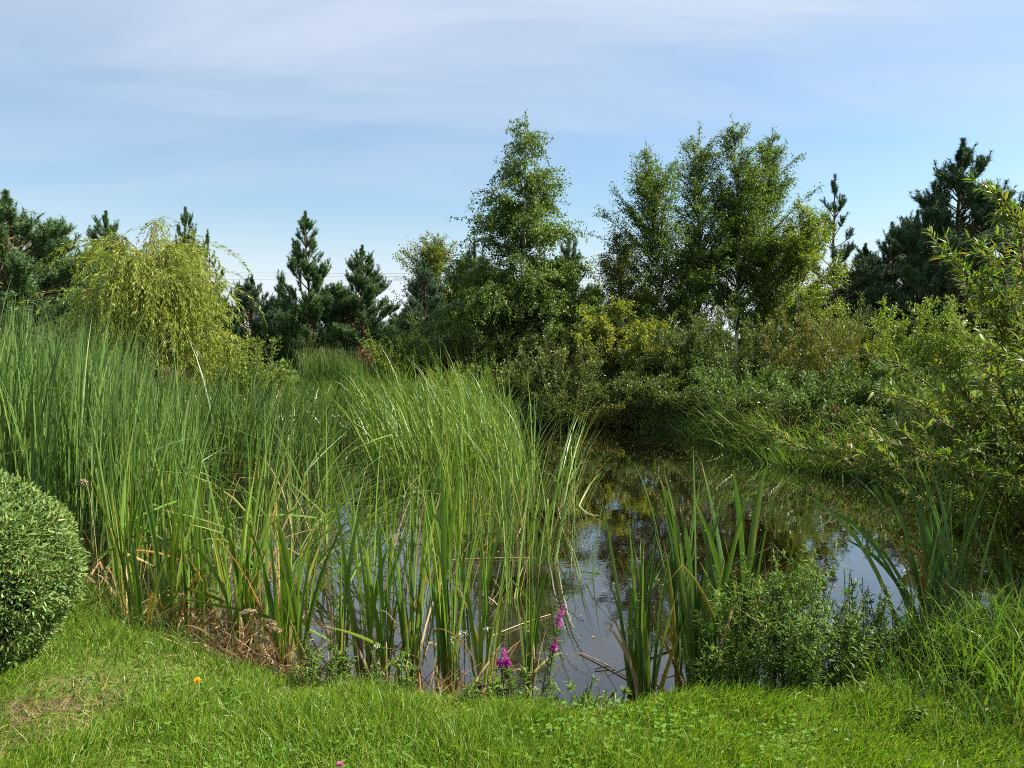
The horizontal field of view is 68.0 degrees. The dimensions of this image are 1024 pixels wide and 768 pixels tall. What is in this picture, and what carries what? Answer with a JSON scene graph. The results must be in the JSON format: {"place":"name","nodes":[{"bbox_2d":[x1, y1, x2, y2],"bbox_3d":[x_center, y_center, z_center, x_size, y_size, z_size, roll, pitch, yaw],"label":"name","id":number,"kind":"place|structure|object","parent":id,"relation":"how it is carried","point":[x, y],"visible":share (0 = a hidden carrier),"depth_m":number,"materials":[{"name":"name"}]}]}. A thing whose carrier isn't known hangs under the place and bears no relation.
{"place":"outdoors","nodes":[
{"label":"outdoors","id":0,"kind":"place"},
{"bbox_2d":[0,343,1023,767],"bbox_3d":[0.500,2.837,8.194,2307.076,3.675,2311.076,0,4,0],"label":"ground","id":1,"kind":"structure","parent":0,"point":[116,689],"depth_m":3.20,"materials":[{"name":"green plant"}]},
{"bbox_2d":[0,468,91,675],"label":"clipped bush","id":2,"kind":"object","parent":1,"relation":"on","point":[26,509],"visible":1,"depth_m":3.54,"materials":[{"name":"green plant"}]},
{"bbox_2d":[0,188,152,377],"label":"pine tree","id":3,"kind":"object","parent":1,"relation":"on","point":[16,231],"visible":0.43,"depth_m":16.80,"materials":[{"name":"green plant"}]},
{"bbox_2d":[60,210,166,357],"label":"pine tree","id":4,"kind":"object","parent":1,"relation":"on","point":[96,230],"visible":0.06,"depth_m":20.64,"materials":[{"name":"green plant"}]},
{"bbox_2d":[0,268,254,581],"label":"reed bed","id":5,"kind":"object","parent":1,"relation":"on","point":[47,389],"visible":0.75,"depth_m":5.96,"materials":[{"name":"green plant"}]},
{"bbox_2d":[76,429,193,616],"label":"cattail clump","id":6,"kind":"object","parent":1,"relation":"on","point":[115,562],"visible":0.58,"depth_m":4.73,"materials":[{"name":"green plant"}]},
{"bbox_2d":[17,216,265,390],"bbox_3d":[-6.059,-1.143,13.129,3.850,3.783,3.962,0,4,0],"label":"weeping willow","id":7,"kind":"object","parent":1,"relation":"on","point":[159,277],"visible":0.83,"depth_m":12.54,"materials":[{"name":"green plant"}]},
{"bbox_2d":[77,456,226,637],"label":"cattail clump","id":8,"kind":"object","parent":1,"relation":"on","point":[132,571],"visible":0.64,"depth_m":4.44,"materials":[{"name":"green plant"}]},
{"bbox_2d":[74,389,229,578],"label":"cattail clump","id":9,"kind":"object","parent":1,"relation":"on","point":[169,500],"visible":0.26,"depth_m":5.89,"materials":[{"name":"green plant"}]},
{"bbox_2d":[78,399,316,584],"bbox_3d":[-2.620,0.858,5.799,1.762,1.616,1.601,3,4,36],"label":"cattail clump","id":10,"kind":"object","parent":1,"relation":"on","point":[170,532],"visible":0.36,"depth_m":5.50,"materials":[{"name":"green plant"}]},
{"bbox_2d":[191,229,245,378],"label":"pine tree","id":11,"kind":"object","parent":1,"relation":"on","point":[222,273],"visible":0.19,"depth_m":21.81,"materials":[{"name":"green plant"}]},
{"bbox_2d":[147,395,314,556],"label":"cattail clump","id":12,"kind":"object","parent":1,"relation":"on","point":[295,521],"visible":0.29,"depth_m":6.72,"materials":[{"name":"green plant"}]},
{"bbox_2d":[163,469,322,658],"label":"cattail clump","id":13,"kind":"object","parent":1,"relation":"on","point":[247,595],"visible":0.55,"depth_m":4.35,"materials":[{"name":"green plant"}]},
{"bbox_2d":[154,412,338,644],"bbox_3d":[-1.669,0.984,5.154,1.116,1.687,1.674,0,4,0],"label":"cattail clump","id":14,"kind":"object","parent":1,"relation":"on","point":[211,583],"visible":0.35,"depth_m":5.08,"materials":[{"name":"green plant"}]},
{"bbox_2d":[207,334,292,407],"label":"willow shrub","id":15,"kind":"object","parent":1,"relation":"on","point":[243,366],"visible":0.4,"depth_m":12.83,"materials":[{"name":"green plant"}]},
{"bbox_2d":[214,274,300,375],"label":"pine tree","id":16,"kind":"object","parent":1,"relation":"on","point":[247,303],"visible":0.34,"depth_m":23.56,"materials":[{"name":"green plant"}]},
{"bbox_2d":[168,491,347,675],"bbox_3d":[-1.352,1.149,4.047,0.929,1.088,0.670,-1,4,-19],"label":"cattail clump","id":17,"kind":"object","parent":1,"relation":"on","point":[292,623],"visible":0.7,"depth_m":4.10,"materials":[{"name":"green plant"}]},
{"bbox_2d":[157,406,368,613],"bbox_3d":[-1.850,0.929,5.450,1.037,1.599,1.319,3,5,42],"label":"cattail clump","id":18,"kind":"object","parent":1,"relation":"on","point":[263,508],"visible":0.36,"depth_m":5.38,"materials":[{"name":"green plant"}]},
{"bbox_2d":[168,339,370,481],"bbox_3d":[-3.369,0.472,10.611,2.687,2.337,3.917,-2,4,-25],"label":"reed bed","id":19,"kind":"object","parent":1,"relation":"on","point":[240,419],"visible":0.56,"depth_m":9.87,"materials":[{"name":"green plant"}]},
{"bbox_2d":[185,396,356,537],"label":"cattail clump","id":20,"kind":"object","parent":1,"relation":"on","point":[296,481],"visible":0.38,"depth_m":7.25,"materials":[{"name":"green plant"}]},
{"bbox_2d":[238,400,337,543],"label":"cattail clump","id":21,"kind":"object","parent":1,"relation":"on","point":[323,509],"visible":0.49,"depth_m":6.55,"materials":[{"name":"green plant"}]},
{"bbox_2d":[156,467,439,600],"bbox_3d":[-1.493,1.267,5.506,2.219,1.591,1.811,0,4,0],"label":"cattail clump","id":22,"kind":"object","parent":1,"relation":"on","point":[337,560],"visible":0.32,"depth_m":5.55,"materials":[{"name":"green plant"}]},
{"bbox_2d":[138,366,461,425],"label":"meadow grass","id":23,"kind":"structure","parent":1,"relation":"on","point":[297,384],"depth_m":14.28,"materials":[{"name":"green plant"}]},
{"bbox_2d":[260,210,352,371],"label":"pine tree","id":24,"kind":"object","parent":1,"relation":"on","point":[320,300],"visible":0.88,"depth_m":22.47,"materials":[{"name":"green plant"}]},
{"bbox_2d":[186,420,426,541],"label":"cattail clump","id":25,"kind":"object","parent":1,"relation":"on","point":[333,501],"visible":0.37,"depth_m":7.02,"materials":[{"name":"green plant"}]},
{"bbox_2d":[82,584,560,702],"bbox_3d":[-1.290,1.505,4.036,3.253,0.667,1.178,2,4,25],"label":"flattened straw","id":26,"kind":"object","parent":1,"relation":"on","point":[237,648],"visible":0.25,"depth_m":4.00,"materials":[{"name":"brown plant"}]},
{"bbox_2d":[290,632,357,688],"bbox_3d":[-0.864,1.327,3.534,0.323,0.310,0.314,0,4,0],"label":"willowherb","id":27,"kind":"object","parent":1,"relation":"on","point":[313,664],"visible":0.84,"depth_m":3.51,"materials":[{"name":"green plant"}]},
{"bbox_2d":[296,337,382,396],"bbox_3d":[-3.879,-0.271,16.315,2.178,1.608,2.690,1,4,12],"label":"reed bed","id":28,"kind":"object","parent":1,"relation":"on","point":[331,364],"visible":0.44,"depth_m":15.68,"materials":[{"name":"green plant"}]},
{"bbox_2d":[312,245,401,368],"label":"pine tree","id":29,"kind":"object","parent":1,"relation":"on","point":[370,286],"visible":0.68,"depth_m":23.52,"materials":[{"name":"green plant"}]},
{"bbox_2d":[157,377,563,467],"bbox_3d":[-2.976,0.484,13.017,9.700,1.166,2.944,-3,5,-44],"label":"reed fringe","id":30,"kind":"object","parent":1,"relation":"on","point":[343,422],"visible":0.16,"depth_m":13.29,"materials":[{"name":"green plant"}]},
{"bbox_2d":[323,418,416,615],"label":"cattail clump","id":31,"kind":"object","parent":1,"relation":"on","point":[391,550],"visible":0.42,"depth_m":5.25,"materials":[{"name":"green plant"}]},
{"bbox_2d":[302,462,438,686],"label":"cattail clump","id":32,"kind":"object","parent":1,"relation":"on","point":[371,592],"visible":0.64,"depth_m":3.82,"materials":[{"name":"green plant"}]},
{"bbox_2d":[356,329,419,386],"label":"willow shrub","id":33,"kind":"object","parent":1,"relation":"on","point":[396,363],"visible":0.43,"depth_m":21.71,"materials":[{"name":"green plant"}]},
{"bbox_2d":[364,650,418,693],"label":"willowherb","id":34,"kind":"object","parent":1,"relation":"on","point":[409,668],"visible":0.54,"depth_m":3.51,"materials":[{"name":"green plant"}]},
{"bbox_2d":[359,420,471,580],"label":"cattail clump","id":35,"kind":"object","parent":1,"relation":"on","point":[458,532],"visible":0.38,"depth_m":5.71,"materials":[{"name":"green plant"}]},
{"bbox_2d":[385,256,457,373],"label":"pine tree","id":36,"kind":"object","parent":1,"relation":"on","point":[429,284],"visible":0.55,"depth_m":22.66,"materials":[{"name":"green plant"}]},
{"bbox_2d":[384,309,463,388],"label":"willow shrub","id":37,"kind":"object","parent":1,"relation":"on","point":[411,350],"visible":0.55,"depth_m":16.72,"materials":[{"name":"green plant"}]},
{"bbox_2d":[389,230,467,335],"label":"birch tree","id":38,"kind":"object","parent":1,"relation":"on","point":[438,250],"visible":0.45,"depth_m":25.54,"materials":[{"name":"green plant"}]},
{"bbox_2d":[364,445,493,694],"bbox_3d":[-0.419,1.036,3.621,0.686,1.472,1.411,0,4,0],"label":"cattail clump","id":39,"kind":"object","parent":1,"relation":"on","point":[446,657],"visible":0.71,"depth_m":3.82,"materials":[{"name":"green plant"}]},
{"bbox_2d":[368,411,492,571],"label":"cattail clump","id":40,"kind":"object","parent":1,"relation":"on","point":[446,506],"visible":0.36,"depth_m":5.79,"materials":[{"name":"green plant"}]},
{"bbox_2d":[299,336,566,497],"bbox_3d":[-1.016,0.456,11.079,3.491,2.550,6.829,0,4,0],"label":"cattail stand","id":41,"kind":"object","parent":1,"relation":"on","point":[401,429],"visible":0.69,"depth_m":9.58,"materials":[{"name":"green plant"}]},
{"bbox_2d":[53,664,849,767],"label":"clover patch","id":42,"kind":"object","parent":1,"relation":"on","point":[508,732],"visible":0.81,"depth_m":2.85,"materials":[{"name":"green plant"}]},
{"bbox_2d":[398,399,550,535],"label":"cattail clump","id":43,"kind":"object","parent":1,"relation":"on","point":[471,516],"visible":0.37,"depth_m":6.95,"materials":[{"name":"green plant"}]},
{"bbox_2d":[430,485,535,684],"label":"cattail clump","id":44,"kind":"object","parent":1,"relation":"on","point":[478,654],"visible":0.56,"depth_m":3.92,"materials":[{"name":"green plant"}]},
{"bbox_2d":[430,436,539,603],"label":"cattail clump","id":45,"kind":"object","parent":1,"relation":"on","point":[507,567],"visible":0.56,"depth_m":5.23,"materials":[{"name":"green plant"}]},
{"bbox_2d":[442,321,528,392],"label":"willow shrub","id":46,"kind":"object","parent":1,"relation":"on","point":[466,339],"visible":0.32,"depth_m":16.71,"materials":[{"name":"green plant"}]},
{"bbox_2d":[461,665,540,705],"bbox_3d":[-0.054,1.399,3.380,0.371,0.213,0.338,0,4,0],"label":"willowherb","id":47,"kind":"object","parent":1,"relation":"on","point":[497,685],"visible":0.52,"depth_m":3.40,"materials":[{"name":"green plant"}]},
{"bbox_2d":[475,350,541,403],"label":"willow shrub","id":48,"kind":"object","parent":1,"relation":"on","point":[522,382],"visible":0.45,"depth_m":15.24,"materials":[{"name":"green plant"}]},
{"bbox_2d":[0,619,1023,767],"bbox_3d":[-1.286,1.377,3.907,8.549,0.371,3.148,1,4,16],"label":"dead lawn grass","id":49,"kind":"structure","parent":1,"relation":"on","point":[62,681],"depth_m":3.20,"materials":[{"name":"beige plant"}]},
{"bbox_2d":[4,561,1023,740],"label":"tall bank grass","id":50,"kind":"structure","parent":1,"relation":"on","point":[117,602],"depth_m":3.56,"materials":[{"name":"green plant"}]},
{"bbox_2d":[453,392,580,549],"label":"cattail clump","id":51,"kind":"object","parent":1,"relation":"on","point":[501,536],"visible":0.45,"depth_m":6.61,"materials":[{"name":"green plant"}]},
{"bbox_2d":[414,108,621,391],"bbox_3d":[0.256,-2.501,18.033,5.109,7.833,5.251,0,4,0],"label":"birch tree","id":52,"kind":"object","parent":1,"relation":"on","point":[491,290],"visible":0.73,"depth_m":17.28,"materials":[{"name":"green plant"}]},
{"bbox_2d":[475,405,600,588],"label":"cattail clump","id":53,"kind":"object","parent":1,"relation":"on","point":[549,540],"visible":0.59,"depth_m":5.99,"materials":[{"name":"green plant"}]},
{"bbox_2d":[515,562,560,698],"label":"cattail clump","id":54,"kind":"object","parent":1,"relation":"on","point":[529,660],"visible":0.66,"depth_m":3.77,"materials":[{"name":"green plant"}]},
{"bbox_2d":[537,604,564,704],"bbox_3d":[0.171,1.371,3.560,0.164,0.693,0.115,0,4,0],"label":"purple loosestrife","id":55,"kind":"object","parent":1,"relation":"on","point":[553,645],"visible":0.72,"depth_m":3.55,"materials":[{"name":"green plant"}]},
{"bbox_2d":[502,345,606,427],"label":"willow shrub","id":56,"kind":"object","parent":1,"relation":"on","point":[550,405],"visible":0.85,"depth_m":15.11,"materials":[{"name":"green plant"}]},
{"bbox_2d":[519,322,604,400],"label":"willow shrub","id":57,"kind":"object","parent":1,"relation":"on","point":[561,354],"visible":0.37,"depth_m":15.79,"materials":[{"name":"green plant"}]},
{"bbox_2d":[557,386,621,516],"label":"cattail clump","id":58,"kind":"object","parent":1,"relation":"on","point":[573,472],"visible":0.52,"depth_m":7.79,"materials":[{"name":"green plant"}]},
{"bbox_2d":[559,389,633,427],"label":"willow shrub","id":59,"kind":"object","parent":1,"relation":"on","point":[608,415],"visible":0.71,"depth_m":15.04,"materials":[{"name":"green plant"}]},
{"bbox_2d":[564,291,673,384],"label":"shrub","id":60,"kind":"object","parent":1,"relation":"on","point":[607,333],"visible":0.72,"depth_m":16.47,"materials":[{"name":"green plant"}]},
{"bbox_2d":[580,221,669,352],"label":"birch tree","id":61,"kind":"object","parent":1,"relation":"on","point":[616,272],"visible":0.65,"depth_m":17.93,"materials":[{"name":"green plant"}]},
{"bbox_2d":[584,345,697,404],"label":"willow shrub","id":62,"kind":"object","parent":1,"relation":"on","point":[623,376],"visible":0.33,"depth_m":15.71,"materials":[{"name":"green plant"}]},
{"bbox_2d":[598,492,684,702],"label":"cattail clump","id":63,"kind":"object","parent":1,"relation":"on","point":[638,674],"visible":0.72,"depth_m":3.73,"materials":[{"name":"green plant"}]},
{"bbox_2d":[601,368,686,420],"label":"willow shrub","id":64,"kind":"object","parent":1,"relation":"on","point":[652,391],"visible":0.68,"depth_m":14.98,"materials":[{"name":"green plant"}]},
{"bbox_2d":[590,137,735,347],"bbox_3d":[3.537,-2.716,18.126,3.016,6.358,3.104,-2,4,-33],"label":"birch tree","id":65,"kind":"object","parent":1,"relation":"on","point":[652,207],"visible":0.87,"depth_m":18.00,"materials":[{"name":"green plant"}]},
{"bbox_2d":[625,387,723,417],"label":"willow shrub","id":66,"kind":"object","parent":1,"relation":"on","point":[666,402],"visible":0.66,"depth_m":14.46,"materials":[{"name":"green plant"}]},
{"bbox_2d":[629,305,722,394],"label":"willow shrub","id":67,"kind":"object","parent":1,"relation":"on","point":[687,361],"visible":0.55,"depth_m":16.04,"materials":[{"name":"green plant"}]},
{"bbox_2d":[602,454,771,689],"bbox_3d":[0.909,1.039,3.713,0.775,1.413,0.651,3,5,38],"label":"cattail clump","id":68,"kind":"object","parent":1,"relation":"on","point":[689,632],"visible":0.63,"depth_m":3.81,"materials":[{"name":"green plant"}]},
{"bbox_2d":[646,121,768,388],"bbox_3d":[4.800,-3.074,18.958,3.118,6.961,2.975,0,4,0],"label":"birch tree","id":69,"kind":"object","parent":1,"relation":"on","point":[691,177],"visible":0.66,"depth_m":18.59,"materials":[{"name":"green plant"}]},
{"bbox_2d":[680,608,779,695],"bbox_3d":[0.987,1.313,3.545,0.404,0.491,0.562,0,4,0],"label":"willowherb","id":70,"kind":"object","parent":1,"relation":"on","point":[706,658],"visible":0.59,"depth_m":3.45,"materials":[{"name":"green plant"}]},
{"bbox_2d":[667,462,804,686],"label":"cattail clump","id":71,"kind":"object","parent":1,"relation":"on","point":[719,560],"visible":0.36,"depth_m":3.79,"materials":[{"name":"green plant"}]},
{"bbox_2d":[676,113,801,382],"bbox_3d":[5.643,-3.131,18.784,3.057,7.086,3.077,0,4,0],"label":"birch tree","id":72,"kind":"object","parent":1,"relation":"on","point":[743,195],"visible":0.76,"depth_m":18.48,"materials":[{"name":"green plant"}]},
{"bbox_2d":[671,288,808,393],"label":"willow shrub","id":73,"kind":"object","parent":1,"relation":"on","point":[743,350],"visible":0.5,"depth_m":16.33,"materials":[{"name":"green plant"}]},
{"bbox_2d":[685,349,796,416],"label":"willow shrub","id":74,"kind":"object","parent":1,"relation":"on","point":[722,388],"visible":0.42,"depth_m":13.50,"materials":[{"name":"green plant"}]},
{"bbox_2d":[493,379,1017,498],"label":"bank grass","id":75,"kind":"structure","parent":1,"relation":"on","point":[728,417],"depth_m":11.20,"materials":[{"name":"green plant"}]},
{"bbox_2d":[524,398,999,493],"bbox_3d":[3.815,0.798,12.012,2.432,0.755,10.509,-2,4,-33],"label":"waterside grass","id":76,"kind":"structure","parent":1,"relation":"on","point":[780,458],"depth_m":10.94,"materials":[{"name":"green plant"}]},
{"bbox_2d":[721,380,818,431],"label":"willow shrub","id":77,"kind":"object","parent":1,"relation":"on","point":[748,401],"visible":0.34,"depth_m":12.35,"materials":[{"name":"green plant"}]},
{"bbox_2d":[719,127,834,344],"bbox_3d":[6.528,-3.095,19.449,2.887,6.899,2.671,-2,4,-28],"label":"birch tree","id":78,"kind":"object","parent":1,"relation":"on","point":[770,182],"visible":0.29,"depth_m":19.03,"materials":[{"name":"green plant"}]},
{"bbox_2d":[705,543,858,696],"bbox_3d":[1.246,1.141,3.522,0.649,0.796,0.638,2,4,34],"label":"willowherb","id":79,"kind":"object","parent":1,"relation":"on","point":[804,661],"visible":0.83,"depth_m":3.45,"materials":[{"name":"green plant"}]},
{"bbox_2d":[747,193,856,383],"bbox_3d":[6.960,-2.116,18.539,2.494,5.027,2.706,-2,4,-27],"label":"birch tree","id":80,"kind":"object","parent":1,"relation":"on","point":[794,251],"visible":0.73,"depth_m":18.16,"materials":[{"name":"green plant"}]},
{"bbox_2d":[597,392,1015,479],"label":"dry bank grass","id":81,"kind":"structure","parent":1,"relation":"on","point":[796,433],"depth_m":10.96,"materials":[{"name":"green plant"}]},
{"bbox_2d":[744,360,883,440],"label":"willow shrub","id":82,"kind":"object","parent":1,"relation":"on","point":[812,400],"visible":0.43,"depth_m":11.65,"materials":[{"name":"green plant"}]},
{"bbox_2d":[757,298,887,403],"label":"willow shrub","id":83,"kind":"object","parent":1,"relation":"on","point":[809,358],"visible":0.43,"depth_m":15.28,"materials":[{"name":"green plant"}]},
{"bbox_2d":[766,575,902,691],"bbox_3d":[1.502,1.222,3.557,0.588,0.634,0.551,2,4,31],"label":"willowherb","id":84,"kind":"object","parent":1,"relation":"on","point":[860,651],"visible":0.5,"depth_m":3.48,"materials":[{"name":"green plant"}]},
{"bbox_2d":[799,287,876,390],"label":"willow shrub","id":85,"kind":"object","parent":1,"relation":"on","point":[856,320],"visible":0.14,"depth_m":17.07,"materials":[{"name":"green plant"}]},
{"bbox_2d":[787,173,892,354],"bbox_3d":[10.613,-3.399,24.707,3.080,6.845,3.512,1,4,10],"label":"pine tree","id":86,"kind":"object","parent":1,"relation":"on","point":[864,281],"visible":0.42,"depth_m":24.40,"materials":[{"name":"green plant"}]},
{"bbox_2d":[799,560,932,687],"bbox_3d":[1.729,1.209,3.718,0.568,0.676,0.659,0,4,0],"label":"willowherb","id":87,"kind":"object","parent":1,"relation":"on","point":[880,598],"visible":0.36,"depth_m":3.63,"materials":[{"name":"green plant"}]},
{"bbox_2d":[823,242,912,350],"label":"pine tree","id":88,"kind":"object","parent":1,"relation":"on","point":[866,255],"visible":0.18,"depth_m":25.46,"materials":[{"name":"green plant"}]},
{"bbox_2d":[809,399,927,450],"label":"willow shrub","id":89,"kind":"object","parent":1,"relation":"on","point":[861,411],"visible":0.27,"depth_m":10.48,"materials":[{"name":"green plant"}]},
{"bbox_2d":[811,349,967,422],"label":"willow shrub","id":90,"kind":"object","parent":1,"relation":"on","point":[873,373],"visible":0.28,"depth_m":11.30,"materials":[{"name":"green plant"}]},
{"bbox_2d":[839,221,941,344],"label":"pine tree","id":91,"kind":"object","parent":1,"relation":"on","point":[892,262],"visible":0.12,"depth_m":25.62,"materials":[{"name":"green plant"}]},
{"bbox_2d":[802,471,983,642],"bbox_3d":[2.069,1.058,4.010,0.915,1.255,0.510,-1,4,-18],"label":"cattail clump","id":92,"kind":"object","parent":1,"relation":"on","point":[865,534],"visible":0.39,"depth_m":4.08,"materials":[{"name":"green plant"}]},
{"bbox_2d":[763,169,1023,611],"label":"willow bush","id":93,"kind":"object","parent":1,"relation":"on","point":[983,430],"visible":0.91,"depth_m":4.47,"materials":[{"name":"green plant"}]},
{"bbox_2d":[830,293,959,402],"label":"willow shrub","id":94,"kind":"object","parent":1,"relation":"on","point":[880,330],"visible":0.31,"depth_m":17.18,"materials":[{"name":"green plant"}]},
{"bbox_2d":[856,584,960,674],"bbox_3d":[1.893,1.220,3.605,0.480,0.433,0.506,0,4,0],"label":"willowherb","id":95,"kind":"object","parent":1,"relation":"on","point":[931,626],"visible":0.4,"depth_m":3.56,"materials":[{"name":"green plant"}]},
{"bbox_2d":[807,570,1023,747],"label":"long corner grass","id":96,"kind":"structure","parent":1,"relation":"on","point":[982,658],"depth_m":3.26,"materials":[{"name":"green plant"}]},
{"bbox_2d":[869,209,979,346],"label":"pine tree","id":97,"kind":"object","parent":1,"relation":"on","point":[904,283],"visible":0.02,"depth_m":25.90,"materials":[{"name":"green plant"}]},
{"bbox_2d":[859,663,995,733],"bbox_3d":[1.678,1.285,3.118,0.485,0.150,0.456,0,4,0],"label":"willowherb","id":98,"kind":"object","parent":1,"relation":"on","point":[892,675],"visible":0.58,"depth_m":3.15,"materials":[{"name":"green plant"}]},
{"bbox_2d":[871,453,1004,632],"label":"cattail clump","id":99,"kind":"object","parent":1,"relation":"on","point":[923,526],"visible":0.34,"depth_m":4.01,"materials":[{"name":"green plant"}]},
{"bbox_2d":[858,137,1023,372],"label":"pine tree","id":100,"kind":"object","parent":1,"relation":"on","point":[935,205],"visible":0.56,"depth_m":23.33,"materials":[{"name":"green plant"}]},
{"bbox_2d":[890,294,1000,404],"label":"willow shrub","id":101,"kind":"object","parent":1,"relation":"on","point":[954,331],"visible":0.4,"depth_m":16.64,"materials":[{"name":"green plant"}]},
{"bbox_2d":[881,376,1017,450],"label":"willow shrub","id":102,"kind":"object","parent":1,"relation":"on","point":[916,388],"visible":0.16,"depth_m":9.44,"materials":[{"name":"green plant"}]},
{"bbox_2d":[968,520,1023,614],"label":"cattail clump","id":103,"kind":"object","parent":1,"relation":"on","point":[1008,580],"visible":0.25,"depth_m":4.05,"materials":[{"name":"green plant"}]},
{"bbox_2d":[0,0,1023,338],"label":"sky","id":104,"kind":"structure","parent":0,"point":[379,121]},
{"bbox_2d":[56,425,1023,709],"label":"pond water","id":105,"kind":"structure","parent":0,"point":[618,489],"depth_m":6.64,"materials":[{"name":"grey liquid"}]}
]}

